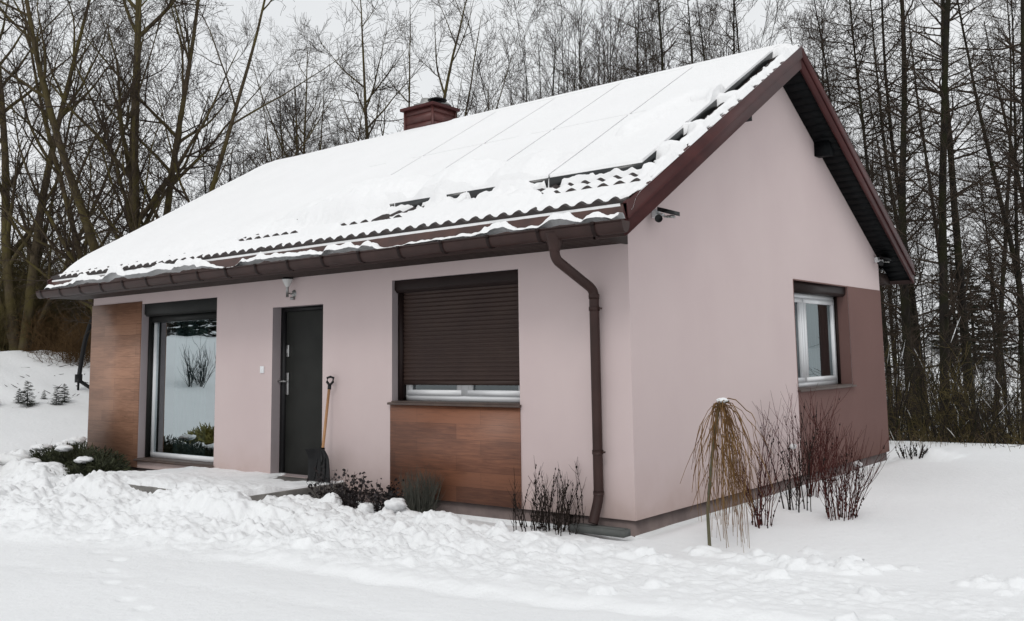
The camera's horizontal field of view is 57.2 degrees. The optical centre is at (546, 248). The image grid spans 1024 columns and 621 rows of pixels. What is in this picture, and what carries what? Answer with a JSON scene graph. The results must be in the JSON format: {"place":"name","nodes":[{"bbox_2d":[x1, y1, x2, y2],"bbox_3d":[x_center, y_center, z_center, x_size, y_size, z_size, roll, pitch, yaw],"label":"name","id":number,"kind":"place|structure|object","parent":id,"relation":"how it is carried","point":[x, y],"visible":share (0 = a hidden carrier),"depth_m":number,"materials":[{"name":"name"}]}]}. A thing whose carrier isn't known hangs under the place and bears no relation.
{"place":"outdoors","nodes":[
{"label":"outdoors","id":0,"kind":"place"},
{"bbox_2d":[0,309,1023,620],"bbox_3d":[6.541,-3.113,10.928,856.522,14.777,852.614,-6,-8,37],"label":"snow ground","id":1,"kind":"structure","parent":0,"point":[936,533],"depth_m":7.82,"materials":[{"name":"snow"}]},
{"bbox_2d":[12,381,36,407],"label":"spruce","id":2,"kind":"object","parent":1,"relation":"on","point":[27,399],"visible":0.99,"depth_m":20.81,"materials":[{"name":"green wood"}]},
{"bbox_2d":[0,247,53,348],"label":"bare shrub","id":3,"kind":"object","parent":1,"relation":"on","point":[17,287],"visible":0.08,"depth_m":27.87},
{"bbox_2d":[0,247,84,350],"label":"bare shrub","id":4,"kind":"object","parent":1,"relation":"on","point":[3,334],"visible":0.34,"depth_m":27.09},
{"bbox_2d":[0,248,90,350],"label":"bare shrub","id":5,"kind":"object","parent":1,"relation":"on","point":[52,311],"visible":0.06,"depth_m":28.63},
{"bbox_2d":[0,222,90,349],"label":"bare shrub","id":6,"kind":"object","parent":1,"relation":"on","point":[42,287],"visible":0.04,"depth_m":29.56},
{"bbox_2d":[3,298,91,354],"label":"bare shrub","id":7,"kind":"object","parent":1,"relation":"on","point":[37,333],"visible":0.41,"depth_m":26.65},
{"bbox_2d":[17,312,91,366],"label":"bare shrub","id":8,"kind":"object","parent":1,"relation":"on","point":[71,353],"visible":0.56,"depth_m":25.36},
{"bbox_2d":[28,309,86,350],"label":"bare shrub","id":9,"kind":"object","parent":1,"relation":"on","point":[54,339],"visible":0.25,"depth_m":27.16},
{"bbox_2d":[0,441,131,475],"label":"evergreen bush","id":10,"kind":"object","parent":1,"relation":"on","point":[72,459],"visible":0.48,"depth_m":13.72,"materials":[{"name":"plant"}]},
{"bbox_2d":[75,317,91,389],"bbox_3d":[-11.097,2.536,23.162,1.056,2.678,0.178,-1,-7,2],"label":"curved stand","id":11,"kind":"object","parent":1,"relation":"on","point":[78,378],"visible":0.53,"depth_m":23.12,"materials":[{"name":"black plastic"}]},
{"bbox_2d":[0,0,209,351],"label":"bare tree","id":12,"kind":"object","parent":1,"relation":"on","point":[8,254],"visible":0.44,"depth_m":27.43,"materials":[{"name":"brown plant"}]},
{"bbox_2d":[142,67,260,220],"bbox_3d":[-9.193,-0.307,26.394,4.527,9.237,6.630,0,-7,-11],"label":"bare tree","id":13,"kind":"object","parent":1,"relation":"on","point":[206,172],"visible":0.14,"depth_m":25.72,"materials":[{"name":"brown wood"}]},
{"bbox_2d":[0,0,416,348],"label":"bare tree","id":14,"kind":"object","parent":1,"relation":"on","point":[132,206],"visible":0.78,"depth_m":21.56,"materials":[{"name":"brown plant"}]},
{"bbox_2d":[128,476,345,500],"bbox_3d":[-4.073,3.103,11.591,3.250,0.490,1.660,-6,-8,37],"label":"doorstep","id":15,"kind":"object","parent":1,"relation":"on","point":[294,492],"visible":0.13,"depth_m":10.82,"materials":[{"name":"concrete"}]},
{"bbox_2d":[188,0,372,186],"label":"bare tree","id":16,"kind":"object","parent":1,"relation":"on","point":[304,115],"visible":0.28,"depth_m":38.92,"materials":[{"name":"brown plant"}]},
{"bbox_2d":[186,71,403,193],"bbox_3d":[-7.114,-0.569,28.413,7.207,10.040,4.920,-3,-7,13],"label":"bare tree","id":17,"kind":"object","parent":1,"relation":"on","point":[279,124],"visible":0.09,"depth_m":28.97,"materials":[{"name":"brown wood"}]},
{"bbox_2d":[305,376,333,484],"bbox_3d":[-2.664,2.156,11.213,0.414,1.266,0.258,-6,-8,37],"label":"snow shovel","id":18,"kind":"object","parent":1,"relation":"on","point":[318,458],"visible":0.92,"depth_m":11.19,"materials":[{"name":"black plastic"}]},
{"bbox_2d":[306,465,398,510],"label":"dark shrub","id":19,"kind":"object","parent":1,"relation":"on","point":[349,498],"visible":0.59,"depth_m":10.44,"materials":[{"name":"green plant"}]},
{"bbox_2d":[356,503,374,512],"bbox_3d":[-1.948,2.797,10.027,0.191,0.163,0.208,-6,-8,37],"label":"snow lump","id":20,"kind":"object","parent":1,"relation":"on","point":[366,507],"visible":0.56,"depth_m":9.97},
{"bbox_2d":[190,0,558,186],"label":"bare tree","id":21,"kind":"object","parent":1,"relation":"on","point":[469,95],"visible":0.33,"depth_m":29.70,"materials":[{"name":"brown plant"}]},
{"bbox_2d":[363,478,420,511],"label":"dark shrub","id":22,"kind":"object","parent":1,"relation":"on","point":[388,495],"visible":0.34,"depth_m":10.22,"materials":[{"name":"brown plant"}]},
{"bbox_2d":[384,498,406,511],"bbox_3d":[-1.571,2.665,9.748,0.226,0.147,0.235,-6,-8,37],"label":"snow lump","id":23,"kind":"object","parent":1,"relation":"on","point":[396,504],"visible":0.92,"depth_m":9.69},
{"bbox_2d":[397,464,445,512],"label":"lavender bush","id":24,"kind":"object","parent":1,"relation":"on","point":[425,503],"visible":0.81,"depth_m":9.99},
{"bbox_2d":[35,45,914,536],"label":"house","id":25,"kind":"structure","parent":1,"relation":"on","point":[615,359],"depth_m":10.91,"materials":[{"name":"paint"}]},
{"bbox_2d":[133,298,216,467],"bbox_3d":[-5.302,1.928,13.635,2.030,2.336,0.285,-6,-8,37],"label":"window","id":26,"kind":"structure","parent":25,"relation":"in","point":[179,398],"depth_m":13.80,"materials":[{"name":"clear glass"}]},
{"bbox_2d":[277,305,322,474],"bbox_3d":[-3.071,1.843,11.999,1.020,2.213,0.156,-6,-8,37],"label":"door","id":27,"kind":"structure","parent":25,"relation":"in","point":[301,363],"depth_m":12.08,"materials":[{"name":"black metal"}]},
{"bbox_2d":[43,212,624,289],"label":"gutter snow","id":28,"kind":"structure","parent":25,"relation":"on","point":[178,266],"depth_m":10.98,"materials":[{"name":"snow"}]},
{"bbox_2d":[387,270,520,407],"bbox_3d":[-0.985,1.010,10.375,1.965,1.427,0.285,-6,-8,37],"label":"window","id":29,"kind":"structure","parent":25,"relation":"in","point":[462,331],"depth_m":10.39,"materials":[{"name":"brown plastic"}]},
{"bbox_2d":[52,43,911,281],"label":"roof snow","id":30,"kind":"structure","parent":25,"relation":"on","point":[508,153],"depth_m":11.89,"materials":[{"name":"snow"}]},
{"bbox_2d":[793,281,856,391],"bbox_3d":[3.677,1.194,12.788,0.315,1.421,1.995,-6,-8,37],"label":"window","id":31,"kind":"structure","parent":25,"relation":"in","point":[805,293],"depth_m":12.84,"materials":[{"name":"white plastic"}]},
{"bbox_2d":[795,304,830,376],"bbox_3d":[3.794,1.384,13.430,0.040,1.450,2.100,-6,-8,37],"label":"window pane","id":32,"kind":"object","parent":31,"relation":"attached to","point":[818,339],"visible":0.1,"depth_m":13.62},
{"bbox_2d":[471,25,544,109],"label":"tree","id":33,"kind":"object","parent":1,"relation":"on","point":[518,41],"visible":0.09,"depth_m":36.42,"materials":[{"name":"plant"}]},
{"bbox_2d":[452,0,579,111],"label":"tree","id":34,"kind":"object","parent":1,"relation":"on","point":[541,44],"visible":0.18,"depth_m":40.22,"materials":[{"name":"plant"}]},
{"bbox_2d":[501,36,560,101],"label":"tree","id":35,"kind":"object","parent":1,"relation":"on","point":[524,80],"visible":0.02,"depth_m":39.92,"materials":[{"name":"plant"}]},
{"bbox_2d":[509,458,585,535],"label":"dead plant","id":36,"kind":"object","parent":1,"relation":"on","point":[558,524],"visible":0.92,"depth_m":8.93,"materials":[{"name":"plant"}]},
{"bbox_2d":[532,8,596,97],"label":"tree","id":37,"kind":"object","parent":1,"relation":"on","point":[557,23],"visible":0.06,"depth_m":42.78,"materials":[{"name":"plant"}]},
{"bbox_2d":[491,0,645,103],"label":"tree","id":38,"kind":"object","parent":1,"relation":"on","point":[578,28],"visible":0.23,"depth_m":35.81,"materials":[{"name":"plant"}]},
{"bbox_2d":[519,0,642,102],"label":"tree","id":39,"kind":"object","parent":1,"relation":"on","point":[552,30],"visible":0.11,"depth_m":39.83,"materials":[{"name":"plant"}]},
{"bbox_2d":[515,0,666,96],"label":"tree","id":40,"kind":"object","parent":1,"relation":"on","point":[577,54],"visible":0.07,"depth_m":41.98,"materials":[{"name":"plant"}]},
{"bbox_2d":[553,0,636,89],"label":"tree","id":41,"kind":"object","parent":1,"relation":"on","point":[582,78],"visible":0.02,"depth_m":36.87,"materials":[{"name":"brown wood"}]},
{"bbox_2d":[569,523,630,537],"bbox_3d":[0.487,2.623,8.758,0.620,0.068,0.120,-6,-8,37],"label":"drain channel","id":42,"kind":"object","parent":1,"relation":"on","point":[611,531],"visible":0.86,"depth_m":8.69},
{"bbox_2d":[532,0,685,90],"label":"tree","id":43,"kind":"object","parent":1,"relation":"on","point":[606,40],"visible":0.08,"depth_m":40.26,"materials":[{"name":"plant"}]},
{"bbox_2d":[560,0,684,92],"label":"tree","id":44,"kind":"object","parent":1,"relation":"on","point":[631,42],"visible":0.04,"depth_m":41.19,"materials":[{"name":"plant"}]},
{"bbox_2d":[572,0,680,83],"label":"bare alder","id":45,"kind":"object","parent":1,"relation":"on","point":[650,61],"visible":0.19,"depth_m":31.54,"materials":[{"name":"brown plant"}]},
{"bbox_2d":[551,0,714,90],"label":"tree","id":46,"kind":"object","parent":1,"relation":"on","point":[640,43],"visible":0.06,"depth_m":36.14,"materials":[{"name":"plant"}]},
{"bbox_2d":[608,0,702,78],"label":"bare alder","id":47,"kind":"object","parent":1,"relation":"on","point":[660,33],"visible":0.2,"depth_m":31.52,"materials":[{"name":"brown plant"}]},
{"bbox_2d":[664,0,714,65],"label":"bare alder","id":48,"kind":"object","parent":1,"relation":"on","point":[689,27],"visible":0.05,"depth_m":42.00,"materials":[{"name":"brown plant"}]},
{"bbox_2d":[649,1,744,67],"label":"bare alder","id":49,"kind":"object","parent":1,"relation":"on","point":[701,32],"visible":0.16,"depth_m":33.31,"materials":[{"name":"brown plant"}]},
{"bbox_2d":[672,0,746,66],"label":"tree","id":50,"kind":"object","parent":1,"relation":"on","point":[700,33],"visible":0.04,"depth_m":42.28,"materials":[{"name":"brown wood"}]},
{"bbox_2d":[624,0,797,69],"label":"tree","id":51,"kind":"object","parent":1,"relation":"on","point":[779,26],"visible":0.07,"depth_m":40.11,"materials":[{"name":"brown wood"}]},
{"bbox_2d":[630,0,810,66],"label":"tree","id":52,"kind":"object","parent":1,"relation":"on","point":[724,44],"visible":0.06,"depth_m":37.08,"materials":[{"name":"brown wood"}]},
{"bbox_2d":[680,398,773,550],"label":"weeping tree","id":53,"kind":"object","parent":1,"relation":"on","point":[715,430],"visible":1,"depth_m":7.98,"materials":[{"name":"plant"}]},
{"bbox_2d":[686,0,770,63],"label":"tree","id":54,"kind":"object","parent":1,"relation":"on","point":[720,30],"visible":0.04,"depth_m":37.20,"materials":[{"name":"brown wood"}]},
{"bbox_2d":[691,0,766,53],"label":"bare alder","id":55,"kind":"object","parent":1,"relation":"on","point":[733,25],"visible":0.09,"depth_m":32.63,"materials":[{"name":"brown plant"}]},
{"bbox_2d":[707,2,754,58],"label":"bare alder","id":56,"kind":"object","parent":1,"relation":"on","point":[737,40],"visible":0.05,"depth_m":40.45,"materials":[{"name":"brown plant"}]},
{"bbox_2d":[707,394,796,528],"bbox_3d":[1.962,2.050,8.990,0.860,1.348,0.657,0,-7,-8],"label":"bare shrub","id":57,"kind":"object","parent":1,"relation":"on","point":[756,510],"visible":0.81,"depth_m":8.98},
{"bbox_2d":[692,0,842,85],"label":"tree","id":58,"kind":"object","parent":1,"relation":"on","point":[756,47],"visible":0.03,"depth_m":36.23,"materials":[{"name":"brown wood"}]},
{"bbox_2d":[760,402,831,512],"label":"bare shrub","id":59,"kind":"object","parent":1,"relation":"on","point":[809,452],"visible":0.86,"depth_m":9.89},
{"bbox_2d":[753,383,853,497],"bbox_3d":[3.020,2.236,10.881,1.153,1.383,0.828,-4,-7,26],"label":"bare shrub","id":60,"kind":"object","parent":1,"relation":"on","point":[793,447],"visible":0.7,"depth_m":10.80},
{"bbox_2d":[749,0,888,168],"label":"tree","id":61,"kind":"object","parent":1,"relation":"on","point":[810,46],"visible":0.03,"depth_m":37.99,"materials":[{"name":"plant"}]},
{"bbox_2d":[785,0,891,307],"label":"bare alder","id":62,"kind":"object","parent":1,"relation":"on","point":[831,92],"visible":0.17,"depth_m":29.45,"materials":[{"name":"brown plant"}]},
{"bbox_2d":[813,63,872,147],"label":"bare alder","id":63,"kind":"object","parent":1,"relation":"on","point":[843,99],"visible":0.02,"depth_m":46.30,"materials":[{"name":"brown plant"}]},
{"bbox_2d":[760,0,931,324],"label":"bare alder","id":64,"kind":"object","parent":1,"relation":"on","point":[822,49],"visible":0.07,"depth_m":27.93,"materials":[{"name":"brown plant"}]},
{"bbox_2d":[795,388,898,520],"bbox_3d":[3.002,2.055,9.274,0.834,1.383,0.978,-6,-8,37],"label":"bare shrub","id":65,"kind":"object","parent":1,"relation":"on","point":[857,463],"visible":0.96,"depth_m":9.31,"materials":[{"name":"plant"}]},
{"bbox_2d":[820,65,898,358],"bbox_3d":[11.163,-0.046,35.621,4.163,14.783,4.207,-1,-7,3],"label":"tree","id":66,"kind":"object","parent":1,"relation":"on","point":[865,165],"visible":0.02,"depth_m":35.09,"materials":[{"name":"plant"}]},
{"bbox_2d":[769,0,961,429],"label":"bare alder","id":67,"kind":"object","parent":1,"relation":"on","point":[861,113],"visible":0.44,"depth_m":26.31,"materials":[{"name":"brown plant"}]},
{"bbox_2d":[845,92,914,364],"bbox_3d":[13.372,0.411,39.070,3.665,14.555,4.271,-7,-9,44],"label":"bare alder","id":68,"kind":"object","parent":1,"relation":"on","point":[879,180],"visible":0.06,"depth_m":39.16,"materials":[{"name":"brown plant"}]},
{"bbox_2d":[849,81,938,404],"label":"bare alder","id":69,"kind":"object","parent":1,"relation":"on","point":[886,204],"visible":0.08,"depth_m":43.80,"materials":[{"name":"brown plant"}]},
{"bbox_2d":[828,0,982,412],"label":"bare alder","id":70,"kind":"object","parent":1,"relation":"on","point":[889,172],"visible":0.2,"depth_m":35.28,"materials":[{"name":"brown plant"}]},
{"bbox_2d":[816,0,995,440],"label":"bare alder","id":71,"kind":"object","parent":1,"relation":"on","point":[912,294],"visible":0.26,"depth_m":27.20,"materials":[{"name":"brown plant"}]},
{"bbox_2d":[895,439,928,458],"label":"dead plant","id":72,"kind":"object","parent":1,"relation":"on","point":[915,452],"visible":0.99,"depth_m":14.30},
{"bbox_2d":[826,0,1005,439],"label":"bare alder","id":73,"kind":"object","parent":1,"relation":"on","point":[904,301],"visible":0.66,"depth_m":23.79,"materials":[{"name":"brown plant"}]},
{"bbox_2d":[883,117,949,405],"bbox_3d":[14.072,1.117,37.100,2.974,12.453,4.564,4,-9,-39],"label":"tree","id":74,"kind":"object","parent":1,"relation":"on","point":[892,339],"visible":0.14,"depth_m":36.47,"materials":[{"name":"plant"}]},
{"bbox_2d":[887,134,977,385],"bbox_3d":[15.767,1.180,39.645,5.075,12.640,3.535,-4,-7,27],"label":"tree","id":75,"kind":"object","parent":1,"relation":"on","point":[921,294],"visible":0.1,"depth_m":39.43,"materials":[{"name":"plant"}]},
{"bbox_2d":[842,0,1023,423],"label":"bare alder","id":76,"kind":"object","parent":1,"relation":"on","point":[965,330],"visible":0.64,"depth_m":24.30,"materials":[{"name":"brown plant"}]},
{"bbox_2d":[850,0,1023,441],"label":"bare alder","id":77,"kind":"object","parent":1,"relation":"on","point":[942,221],"visible":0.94,"depth_m":21.97,"materials":[{"name":"brown plant"}]},
{"bbox_2d":[874,0,1008,429],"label":"bare alder","id":78,"kind":"object","parent":1,"relation":"on","point":[934,213],"visible":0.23,"depth_m":37.95,"materials":[{"name":"brown plant"}]},
{"bbox_2d":[886,331,996,439],"bbox_3d":[10.065,3.788,24.252,6.613,4.718,5.721,1,-7,-15],"label":"bramble bush","id":79,"kind":"object","parent":1,"relation":"on","point":[893,386],"visible":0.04,"depth_m":24.01,"materials":[{"name":"plant"}]},
{"bbox_2d":[887,369,1009,443],"bbox_3d":[8.188,3.635,19.954,2.734,2.301,3.355,5,-9,-42],"label":"bramble bush","id":80,"kind":"object","parent":1,"relation":"on","point":[928,418],"visible":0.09,"depth_m":19.75,"materials":[{"name":"plant"}]},
{"bbox_2d":[889,360,1011,442],"bbox_3d":[9.744,4.318,22.990,4.846,3.324,3.949,-1,-7,-2],"label":"bramble bush","id":81,"kind":"object","parent":1,"relation":"on","point":[949,404],"visible":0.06,"depth_m":22.66,"materials":[{"name":"plant"}]},
{"bbox_2d":[882,311,1023,447],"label":"bramble bush","id":82,"kind":"object","parent":1,"relation":"on","point":[965,408],"visible":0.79,"depth_m":16.95,"materials":[{"name":"plant"}]},
{"bbox_2d":[882,310,1023,440],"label":"bramble bush","id":83,"kind":"object","parent":1,"relation":"on","point":[982,324],"visible":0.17,"depth_m":19.82,"materials":[{"name":"plant"}]},
{"bbox_2d":[886,314,1019,437],"bbox_3d":[13.212,4.278,28.936,6.613,4.718,5.721,-2,-7,10],"label":"bramble bush","id":84,"kind":"object","parent":1,"relation":"on","point":[963,372],"visible":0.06,"depth_m":29.55,"materials":[{"name":"plant"}]},
{"bbox_2d":[884,335,1022,443],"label":"bramble bush","id":85,"kind":"object","parent":1,"relation":"on","point":[921,424],"visible":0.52,"depth_m":17.89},
{"bbox_2d":[885,263,1023,441],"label":"bramble bush","id":86,"kind":"object","parent":1,"relation":"on","point":[902,398],"visible":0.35,"depth_m":17.52,"materials":[{"name":"plant"}]},
{"bbox_2d":[892,343,1016,443],"bbox_3d":[9.574,3.752,20.804,4.577,3.774,5.290,-2,-7,4],"label":"bramble bush","id":87,"kind":"object","parent":1,"relation":"on","point":[976,387],"visible":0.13,"depth_m":22.07,"materials":[{"name":"plant"}]},
{"bbox_2d":[926,235,982,356],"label":"dark spruce","id":88,"kind":"object","parent":1,"relation":"on","point":[948,257],"visible":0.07,"depth_m":60.40,"materials":[{"name":"plant"}]},
{"bbox_2d":[886,330,1023,442],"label":"bramble bush","id":89,"kind":"object","parent":1,"relation":"on","point":[987,384],"visible":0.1,"depth_m":27.14,"materials":[{"name":"plant"}]},
{"bbox_2d":[887,348,1023,444],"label":"bramble bush","id":90,"kind":"object","parent":1,"relation":"on","point":[1016,435],"visible":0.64,"depth_m":17.45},
{"bbox_2d":[888,304,1023,443],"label":"bramble bush","id":91,"kind":"object","parent":1,"relation":"on","point":[962,414],"visible":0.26,"depth_m":19.05,"materials":[{"name":"plant"}]},
{"bbox_2d":[923,204,990,416],"bbox_3d":[15.715,2.682,35.540,2.498,8.870,2.524,-2,-7,6],"label":"tree","id":92,"kind":"object","parent":1,"relation":"on","point":[949,268],"visible":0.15,"depth_m":35.58,"materials":[{"name":"plant"}]},
{"bbox_2d":[899,0,1023,331],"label":"bare alder","id":93,"kind":"object","parent":1,"relation":"on","point":[1012,166],"visible":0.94,"depth_m":21.48,"materials":[{"name":"brown plant"}]},
{"bbox_2d":[902,330,1023,443],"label":"bramble bush","id":94,"kind":"object","parent":1,"relation":"on","point":[1008,416],"visible":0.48,"depth_m":17.67,"materials":[{"name":"plant"}]},
{"bbox_2d":[910,0,1023,358],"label":"bare alder","id":95,"kind":"object","parent":1,"relation":"on","point":[1010,242],"visible":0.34,"depth_m":29.32,"materials":[{"name":"brown plant"}]},
{"bbox_2d":[926,142,1023,418],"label":"tree","id":96,"kind":"object","parent":1,"relation":"on","point":[990,298],"visible":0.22,"depth_m":36.98,"materials":[{"name":"plant"}]},
{"bbox_2d":[954,262,996,364],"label":"dark spruce","id":97,"kind":"object","parent":1,"relation":"on","point":[971,315],"visible":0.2,"depth_m":56.02,"materials":[{"name":"plant"}]},
{"bbox_2d":[927,366,1023,444],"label":"bramble bush","id":98,"kind":"object","parent":1,"relation":"on","point":[998,409],"visible":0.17,"depth_m":18.82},
{"bbox_2d":[936,99,1018,419],"bbox_3d":[17.943,0.579,37.828,4.237,13.558,3.407,-2,-7,7],"label":"bare alder","id":99,"kind":"object","parent":1,"relation":"on","point":[962,168],"visible":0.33,"depth_m":37.75,"materials":[{"name":"brown plant"}]},
{"bbox_2d":[934,0,1023,416],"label":"bare alder","id":100,"kind":"object","parent":1,"relation":"on","point":[1018,274],"visible":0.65,"depth_m":25.43,"materials":[{"name":"brown plant"}]},
{"bbox_2d":[938,0,1023,437],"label":"bare alder","id":101,"kind":"object","parent":1,"relation":"on","point":[1008,320],"visible":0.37,"depth_m":34.21,"materials":[{"name":"brown plant"}]},
{"bbox_2d":[950,0,1023,327],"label":"bare alder","id":102,"kind":"object","parent":1,"relation":"on","point":[993,123],"visible":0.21,"depth_m":36.86,"materials":[{"name":"brown plant"}]},
{"bbox_2d":[958,316,1023,443],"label":"bramble bush","id":103,"kind":"object","parent":1,"relation":"on","point":[991,406],"visible":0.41,"depth_m":17.70,"materials":[{"name":"plant"}]},
{"bbox_2d":[976,269,1017,353],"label":"dark spruce","id":104,"kind":"object","parent":1,"relation":"on","point":[989,289],"visible":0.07,"depth_m":59.19,"materials":[{"name":"plant"}]},
{"bbox_2d":[987,10,1023,351],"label":"bare alder","id":105,"kind":"object","parent":1,"relation":"on","point":[1008,186],"visible":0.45,"depth_m":25.13,"materials":[{"name":"brown plant"}]},
{"bbox_3d":[-7.888,3.571,15.764,0.620,0.260,0.440,-6,-8,37],"label":"planter","id":106,"kind":"object","parent":1,"relation":"on","visible":0},
{"bbox_2d":[62,436,86,451],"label":"evergreen bush","id":107,"kind":"object","parent":106,"relation":"in","point":[74,440],"visible":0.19,"depth_m":15.62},
{"bbox_2d":[0,0,1023,315],"label":"sky","id":108,"kind":"structure","parent":0,"point":[317,11],"materials":[{"name":"white"}]},
{"bbox_2d":[889,427,1022,451],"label":"dry grass","id":109,"kind":"structure","parent":0,"point":[947,441],"depth_m":16.20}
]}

